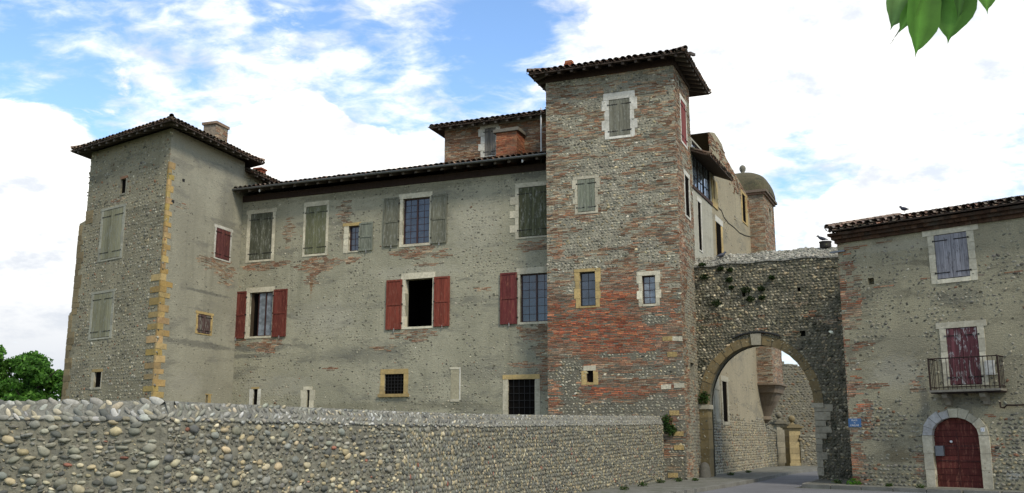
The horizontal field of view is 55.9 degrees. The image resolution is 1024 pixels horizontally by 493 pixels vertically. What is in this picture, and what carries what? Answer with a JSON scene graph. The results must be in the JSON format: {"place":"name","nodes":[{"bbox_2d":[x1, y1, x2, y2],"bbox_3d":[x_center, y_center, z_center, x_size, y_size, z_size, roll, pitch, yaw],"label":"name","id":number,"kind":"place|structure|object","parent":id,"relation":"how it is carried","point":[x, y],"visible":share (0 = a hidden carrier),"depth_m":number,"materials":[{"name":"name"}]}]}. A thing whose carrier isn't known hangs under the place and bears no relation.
{"place":"outdoors","nodes":[
{"label":"outdoors","id":0,"kind":"place"},
{"bbox_2d":[0,396,664,492],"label":"cobble wall","id":1,"kind":"structure","parent":0,"point":[153,444],"depth_m":17.03,"materials":[{"name":"stone"}]},
{"bbox_2d":[0,0,1023,400],"label":"sky","id":2,"kind":"structure","parent":0,"point":[843,122],"materials":[{"name":"white"}]},
{"bbox_2d":[578,466,817,492],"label":"pavement","id":3,"kind":"structure","parent":0,"point":[673,485],"depth_m":34.52,"materials":[{"name":"grey concrete"}]},
{"bbox_2d":[620,486,628,489],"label":"weed tuft","id":4,"kind":"object","parent":3,"relation":"on","point":[624,488],"visible":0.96,"depth_m":29.63,"materials":[{"name":"green plant"}]},
{"bbox_2d":[769,412,788,465],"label":"gate pier","id":5,"kind":"structure","parent":0,"point":[777,423],"depth_m":57.50,"materials":[{"name":"stone"}]},
{"bbox_2d":[766,361,815,434],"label":"rubble wall","id":6,"kind":"structure","parent":0,"point":[796,399],"depth_m":66.38,"materials":[{"name":"grey stone"}]},
{"bbox_2d":[697,471,918,492],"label":"road","id":7,"kind":"structure","parent":0,"point":[787,483],"depth_m":32.56,"materials":[{"name":"grey asphalt"}]},
{"bbox_2d":[665,469,816,492],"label":"kerb","id":8,"kind":"structure","parent":7,"relation":"on","point":[714,487],"depth_m":34.63,"materials":[{"name":"concrete"}]},
{"bbox_2d":[807,479,1023,492],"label":"pavement","id":9,"kind":"structure","parent":0,"point":[826,482],"depth_m":31.71,"materials":[{"name":"grey concrete"}]},
{"bbox_2d":[831,479,841,483],"bbox_3d":[11.342,8.207,33.637,0.426,0.196,0.246,0,-11,0],"label":"weed tuft","id":10,"kind":"object","parent":9,"relation":"on","point":[837,482],"visible":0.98,"depth_m":33.63,"materials":[{"name":"green plant"}]},
{"bbox_2d":[846,478,861,484],"bbox_3d":[11.683,8.153,32.886,0.634,0.602,0.366,0,-11,0],"label":"grass tuft","id":11,"kind":"object","parent":9,"relation":"on","point":[852,483],"visible":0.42,"depth_m":32.88,"materials":[{"name":"green plant"}]},
{"label":"ground","id":12,"kind":"structure","parent":0,"visible":0},
{"bbox_2d":[0,344,35,394],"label":"broadleaf tree","id":13,"kind":"object","parent":12,"relation":"on","point":[5,373],"visible":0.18,"depth_m":69.81,"materials":[{"name":"green plant"}]},
{"bbox_2d":[0,350,63,400],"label":"broadleaf tree","id":14,"kind":"object","parent":12,"relation":"on","point":[36,371],"visible":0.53,"depth_m":68.92,"materials":[{"name":"green plant"}]},
{"bbox_2d":[60,113,264,403],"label":"corner tower","id":15,"kind":"structure","parent":12,"relation":"on","point":[152,313],"depth_m":44.68,"materials":[{"name":"stone"}]},
{"bbox_2d":[90,369,102,389],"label":"window","id":16,"kind":"structure","parent":15,"relation":"in","point":[96,374],"depth_m":44.21,"materials":[{"name":"stone"}]},
{"bbox_2d":[88,289,115,340],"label":"window","id":17,"kind":"structure","parent":15,"relation":"in","point":[102,311],"depth_m":44.69,"materials":[{"name":"wood"}]},
{"bbox_2d":[97,203,126,261],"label":"window","id":18,"kind":"structure","parent":15,"relation":"in","point":[112,226],"depth_m":45.26,"materials":[{"name":"wood"}]},
{"bbox_2d":[119,175,127,195],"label":"window","id":19,"kind":"structure","parent":15,"relation":"in","point":[123,182],"depth_m":45.42,"materials":[{"name":"stone"}]},
{"bbox_2d":[195,310,213,335],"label":"window","id":20,"kind":"structure","parent":15,"relation":"in","point":[204,323],"depth_m":45.06,"materials":[{"name":"stone"}]},
{"bbox_2d":[205,394,211,402],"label":"window","id":21,"kind":"structure","parent":15,"relation":"in","point":[209,395],"depth_m":45.06,"materials":[{"name":"stone"}]},
{"bbox_2d":[213,224,232,262],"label":"window","id":22,"kind":"structure","parent":15,"relation":"in","point":[223,235],"depth_m":46.85,"materials":[{"name":"wood"}]},
{"bbox_2d":[243,167,298,195],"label":"wing","id":23,"kind":"structure","parent":12,"relation":"on","point":[257,175],"depth_m":49.91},
{"bbox_2d":[232,151,547,414],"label":"castle main wing","id":24,"kind":"structure","parent":12,"relation":"on","point":[420,288],"depth_m":44.51,"materials":[{"name":"grey paint"}]},
{"bbox_2d":[249,387,260,404],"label":"window","id":25,"kind":"structure","parent":24,"relation":"in","point":[256,391],"depth_m":46.37,"materials":[{"name":"stone"}]},
{"bbox_2d":[245,208,276,262],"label":"window","id":26,"kind":"structure","parent":24,"relation":"in","point":[260,239],"depth_m":47.91,"materials":[{"name":"wood"}]},
{"bbox_2d":[234,286,287,340],"bbox_3d":[-12.395,3.295,47.252,3.428,2.585,0.425,-4,-12,21],"label":"window","id":27,"kind":"structure","parent":24,"relation":"in","point":[268,309],"depth_m":47.16,"materials":[{"name":"wood"}]},
{"bbox_2d":[300,386,314,407],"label":"window","id":28,"kind":"structure","parent":24,"relation":"in","point":[311,393],"depth_m":45.23,"materials":[{"name":"stone"}]},
{"bbox_2d":[302,200,328,256],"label":"window","id":29,"kind":"structure","parent":24,"relation":"in","point":[316,221],"depth_m":46.76,"materials":[{"name":"wood"}]},
{"bbox_2d":[343,222,372,252],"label":"window","id":30,"kind":"structure","parent":24,"relation":"in","point":[361,236],"depth_m":45.76,"materials":[{"name":"wood"}]},
{"bbox_2d":[377,369,408,396],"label":"window","id":31,"kind":"structure","parent":24,"relation":"in","point":[396,384],"depth_m":43.70,"materials":[{"name":"stone"}]},
{"bbox_2d":[383,191,446,247],"bbox_3d":[-4.461,-1.219,44.847,3.288,2.596,0.338,-4,-12,21],"label":"window","id":32,"kind":"structure","parent":24,"relation":"in","point":[425,219],"depth_m":44.90,"materials":[{"name":"stone"}]},
{"bbox_2d":[385,272,449,331],"bbox_3d":[-4.259,2.524,44.023,3.238,2.662,0.339,-4,-12,21],"label":"window","id":33,"kind":"structure","parent":24,"relation":"in","point":[396,318],"depth_m":44.06,"materials":[{"name":"wood"}]},
{"bbox_2d":[450,367,460,401],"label":"blocked window","id":34,"kind":"structure","parent":24,"relation":"in","point":[455,392],"depth_m":42.49,"materials":[{"name":"stone"}]},
{"bbox_2d":[428,107,545,173],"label":"brick attic wing","id":35,"kind":"structure","parent":24,"relation":"on","point":[467,139],"depth_m":46.95,"materials":[{"name":"brown brick"}]},
{"bbox_2d":[478,124,499,156],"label":"window","id":36,"kind":"structure","parent":35,"relation":"in","point":[487,148],"depth_m":46.93,"materials":[{"name":"wood"}]},
{"bbox_2d":[493,126,526,167],"bbox_3d":[0.037,-4.270,46.053,1.300,2.350,1.840,-5,-12,22],"label":"brick chimney","id":37,"kind":"object","parent":24,"relation":"on","point":[510,141],"visible":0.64,"depth_m":45.42,"materials":[{"name":"brick"}]},
{"bbox_2d":[503,374,539,414],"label":"window","id":38,"kind":"structure","parent":24,"relation":"in","point":[524,399],"depth_m":41.33,"materials":[{"name":"metal"}]},
{"bbox_2d":[500,266,546,325],"bbox_3d":[0.712,2.188,42.053,2.554,2.551,0.337,-4,-12,21],"label":"window","id":39,"kind":"structure","parent":24,"relation":"in","point":[532,289],"depth_m":42.12,"materials":[{"name":"glass"}]},
{"bbox_2d":[510,181,546,238],"bbox_3d":[1.039,-1.593,42.748,2.342,2.549,0.364,-4,-12,21],"label":"window","id":40,"kind":"structure","parent":24,"relation":"in","point":[531,217],"depth_m":42.68,"materials":[{"name":"wood"}]},
{"bbox_2d":[526,45,711,479],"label":"gate tower","id":41,"kind":"structure","parent":12,"relation":"on","point":[621,320],"depth_m":39.63,"materials":[{"name":"brick"}]},
{"bbox_2d":[572,175,599,214],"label":"window","id":42,"kind":"structure","parent":41,"relation":"in","point":[587,199],"depth_m":40.40,"materials":[{"name":"wood"}]},
{"bbox_2d":[574,268,600,307],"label":"window","id":43,"kind":"structure","parent":41,"relation":"in","point":[587,291],"depth_m":39.78,"materials":[{"name":"stone"}]},
{"bbox_2d":[581,365,597,384],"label":"window","id":44,"kind":"structure","parent":41,"relation":"in","point":[592,379],"depth_m":38.98,"materials":[{"name":"stone"}]},
{"bbox_2d":[602,90,637,139],"bbox_3d":[4.571,-5.498,40.653,1.556,2.023,0.365,-4,-12,21],"label":"window","id":45,"kind":"structure","parent":41,"relation":"in","point":[619,113],"depth_m":40.50,"materials":[{"name":"wood"}]},
{"bbox_2d":[636,270,660,306],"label":"window","id":46,"kind":"structure","parent":41,"relation":"in","point":[651,296],"depth_m":38.79,"materials":[{"name":"stone"}]},
{"bbox_2d":[660,414,672,428],"bbox_3d":[5.942,6.786,37.353,0.653,0.606,0.373,0,-11,0],"label":"wall plant","id":47,"kind":"object","parent":41,"relation":"attached to","point":[664,419],"depth_m":37.33,"materials":[{"name":"green plant"}]},
{"bbox_2d":[663,423,676,435],"bbox_3d":[6.125,7.076,37.235,0.606,0.500,0.362,0,-11,0],"label":"wall plant","id":48,"kind":"object","parent":41,"relation":"attached to","point":[670,430],"depth_m":37.19,"materials":[{"name":"green plant"}]},
{"bbox_2d":[679,93,687,149],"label":"window","id":49,"kind":"structure","parent":41,"relation":"in","point":[683,117],"depth_m":41.17,"materials":[{"name":"wood"}]},
{"bbox_2d":[683,168,690,220],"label":"window","id":50,"kind":"structure","parent":41,"relation":"in","point":[686,176],"depth_m":40.85,"materials":[{"name":"stone"}]},
{"bbox_2d":[699,462,710,477],"bbox_3d":[7.795,9.085,38.987,0.520,0.720,0.520,0,-11,0],"label":"guard stone","id":51,"kind":"object","parent":12,"relation":"on","point":[704,471],"visible":0.9,"depth_m":38.82,"materials":[{"name":"grey stone"}]},
{"bbox_2d":[690,132,767,474],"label":"castle side wing","id":52,"kind":"structure","parent":12,"relation":"on","point":[721,209],"depth_m":46.77,"materials":[{"name":"beige paint"}]},
{"bbox_2d":[693,196,702,252],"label":"window","id":53,"kind":"structure","parent":52,"relation":"in","point":[699,202],"depth_m":42.79,"materials":[{"name":"stone"}]},
{"bbox_2d":[714,385,720,421],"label":"window","id":54,"kind":"structure","parent":52,"relation":"in","point":[717,387],"depth_m":43.04,"materials":[{"name":"stone"}]},
{"bbox_2d":[715,215,723,254],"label":"window","id":55,"kind":"structure","parent":52,"relation":"in","point":[718,222],"depth_m":46.31,"materials":[{"name":"stone"}]},
{"bbox_2d":[720,375,729,424],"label":"window","id":56,"kind":"structure","parent":52,"relation":"in","point":[724,380],"depth_m":44.57,"materials":[{"name":"stone"}]},
{"bbox_2d":[740,190,747,226],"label":"window","id":57,"kind":"structure","parent":52,"relation":"in","point":[744,209],"depth_m":52.86,"materials":[{"name":"stone"}]},
{"bbox_2d":[736,165,786,422],"bbox_3d":[13.301,2.542,55.029,3.796,14.856,3.702,-5,-12,24],"label":"corner turret","id":58,"kind":"object","parent":52,"relation":"attached to","point":[758,190],"visible":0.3,"depth_m":53.71,"materials":[{"name":"stone"}]},
{"bbox_2d":[766,425,778,466],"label":"boundary wall","id":59,"kind":"structure","parent":12,"relation":"on","point":[772,449],"depth_m":54.65,"materials":[{"name":"grey stone"}]},
{"bbox_2d":[694,247,852,479],"bbox_3d":[11.496,4.631,38.816,8.233,9.394,1.080,-6,-13,26],"label":"archway","id":60,"kind":"object","parent":12,"relation":"on","point":[795,314],"visible":0.64,"depth_m":39.05,"materials":[{"name":"stone"}]},
{"bbox_2d":[698,391,710,404],"bbox_3d":[7.898,6.232,39.780,0.627,0.607,0.363,0,-11,0],"label":"wall plant","id":61,"kind":"object","parent":60,"relation":"attached to","point":[702,396],"depth_m":39.71,"materials":[{"name":"green plant"}]},
{"bbox_2d":[699,274,709,279],"bbox_3d":[8.109,1.273,40.669,0.469,0.297,0.238,0,-11,0],"label":"wall plant","id":62,"kind":"object","parent":60,"relation":"attached to","point":[703,275],"depth_m":40.64,"materials":[{"name":"green plant"}]},
{"bbox_2d":[711,299,721,306],"bbox_3d":[8.550,2.351,40.230,0.507,0.331,0.249,0,-11,0],"label":"wall plant","id":63,"kind":"object","parent":60,"relation":"attached to","point":[714,301],"depth_m":40.21,"materials":[{"name":"green plant"}]},
{"bbox_2d":[717,251,726,257],"bbox_3d":[8.880,0.365,40.909,0.538,0.334,0.163,2,-11,-9],"label":"pigeon","id":64,"kind":"object","parent":60,"relation":"on","point":[721,255],"visible":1,"depth_m":40.86,"materials":[{"name":"stone"}]},
{"bbox_2d":[725,277,732,281],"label":"wall plant","id":65,"kind":"object","parent":60,"relation":"attached to","point":[729,279],"depth_m":40.14,"materials":[{"name":"green plant"}]},
{"bbox_2d":[740,286,750,292],"bbox_3d":[9.665,1.793,39.779,0.488,0.320,0.218,0,-11,0],"label":"wall plant","id":66,"kind":"object","parent":60,"relation":"attached to","point":[744,288],"depth_m":39.74,"materials":[{"name":"green plant"}]},
{"bbox_2d":[746,296,754,301],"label":"wall plant","id":67,"kind":"object","parent":60,"relation":"attached to","point":[749,298],"depth_m":39.60,"materials":[{"name":"green plant"}]},
{"bbox_2d":[757,285,764,290],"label":"wall plant","id":68,"kind":"object","parent":60,"relation":"attached to","point":[761,288],"depth_m":39.48,"materials":[{"name":"green plant"}]},
{"bbox_2d":[819,240,831,247],"bbox_3d":[12.785,-0.058,39.315,0.500,0.280,0.500,0,-11,0],"label":"clay pot","id":69,"kind":"object","parent":60,"relation":"on","point":[825,244],"visible":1,"depth_m":39.13,"materials":[{"name":"grey ceramic"}]},
{"bbox_2d":[816,235,828,240],"bbox_3d":[12.682,-0.324,39.416,0.484,0.301,0.147,-7,-13,30],"label":"pigeon","id":70,"kind":"object","parent":69,"relation":"on","point":[821,238],"visible":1,"depth_m":39.38,"materials":[{"name":"stone"}]},
{"bbox_2d":[780,415,803,465],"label":"gate pier","id":71,"kind":"structure","parent":12,"relation":"on","point":[792,442],"depth_m":55.45,"materials":[{"name":"stone"}]},
{"bbox_2d":[798,434,816,465],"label":"boundary wall","id":72,"kind":"structure","parent":12,"relation":"on","point":[808,444],"depth_m":55.30,"materials":[{"name":"grey stone"}]},
{"bbox_2d":[802,479,1023,492],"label":"kerb","id":73,"kind":"structure","parent":12,"relation":"on","point":[869,488],"depth_m":30.88,"materials":[{"name":"concrete"}]},
{"bbox_2d":[824,195,1023,489],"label":"village house","id":74,"kind":"structure","parent":12,"relation":"on","point":[918,289],"depth_m":31.82,"materials":[{"name":"stone"}]},
{"bbox_2d":[848,418,861,426],"bbox_3d":[11.834,6.090,33.291,0.464,0.293,0.022,-11,-15,43],"label":"street sign","id":75,"kind":"object","parent":74,"relation":"attached to","point":[854,422],"visible":1,"depth_m":33.28,"materials":[{"name":"blue metal"}]},
{"bbox_2d":[899,206,908,210],"bbox_3d":[13.796,-1.321,33.925,0.142,0.290,0.466,3,-12,-16],"label":"pigeon","id":76,"kind":"object","parent":74,"relation":"on","point":[903,208],"visible":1,"depth_m":33.89,"materials":[{"name":"grey"}]},
{"bbox_2d":[922,224,977,283],"bbox_3d":[14.635,0.270,31.956,1.806,1.888,0.364,-11,-15,43],"label":"window","id":77,"kind":"structure","parent":74,"relation":"in","point":[950,252],"depth_m":31.82,"materials":[{"name":"wood"}]},
{"bbox_2d":[922,408,993,488],"bbox_3d":[14.317,6.525,30.966,2.102,2.631,0.451,-11,-15,43],"label":"door","id":78,"kind":"structure","parent":74,"relation":"in","point":[962,455],"depth_m":31.00,"materials":[{"name":"wood"}]},
{"bbox_2d":[935,319,988,385],"bbox_3d":[14.695,3.470,31.264,1.594,2.086,0.365,-11,-15,43],"label":"window","id":79,"kind":"structure","parent":74,"relation":"in","point":[968,341],"depth_m":31.15,"materials":[{"name":"wood"}]},
{"bbox_2d":[927,354,1006,405],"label":"balcony","id":80,"kind":"structure","parent":74,"relation":"attached to","point":[984,395],"depth_m":30.38,"materials":[{"name":"metal"}]},
{"bbox_2d":[984,360,995,374],"bbox_3d":[15.114,3.829,30.488,0.299,0.460,0.068,-11,-15,43],"label":"pale panel","id":81,"kind":"object","parent":74,"relation":"attached to","point":[990,367],"visible":0.89,"depth_m":30.46,"materials":[{"name":"stone"}]},
{"bbox_2d":[999,402,1023,407],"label":"wall pipe","id":82,"kind":"object","parent":74,"relation":"attached to","point":[1010,405],"depth_m":29.88,"materials":[{"name":"metal"}]},
{"bbox_2d":[886,0,994,56],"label":"lime tree","id":83,"kind":"object","parent":12,"relation":"on","point":[923,20],"visible":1,"depth_m":2.66,"materials":[{"name":"green plant"}]}
]}

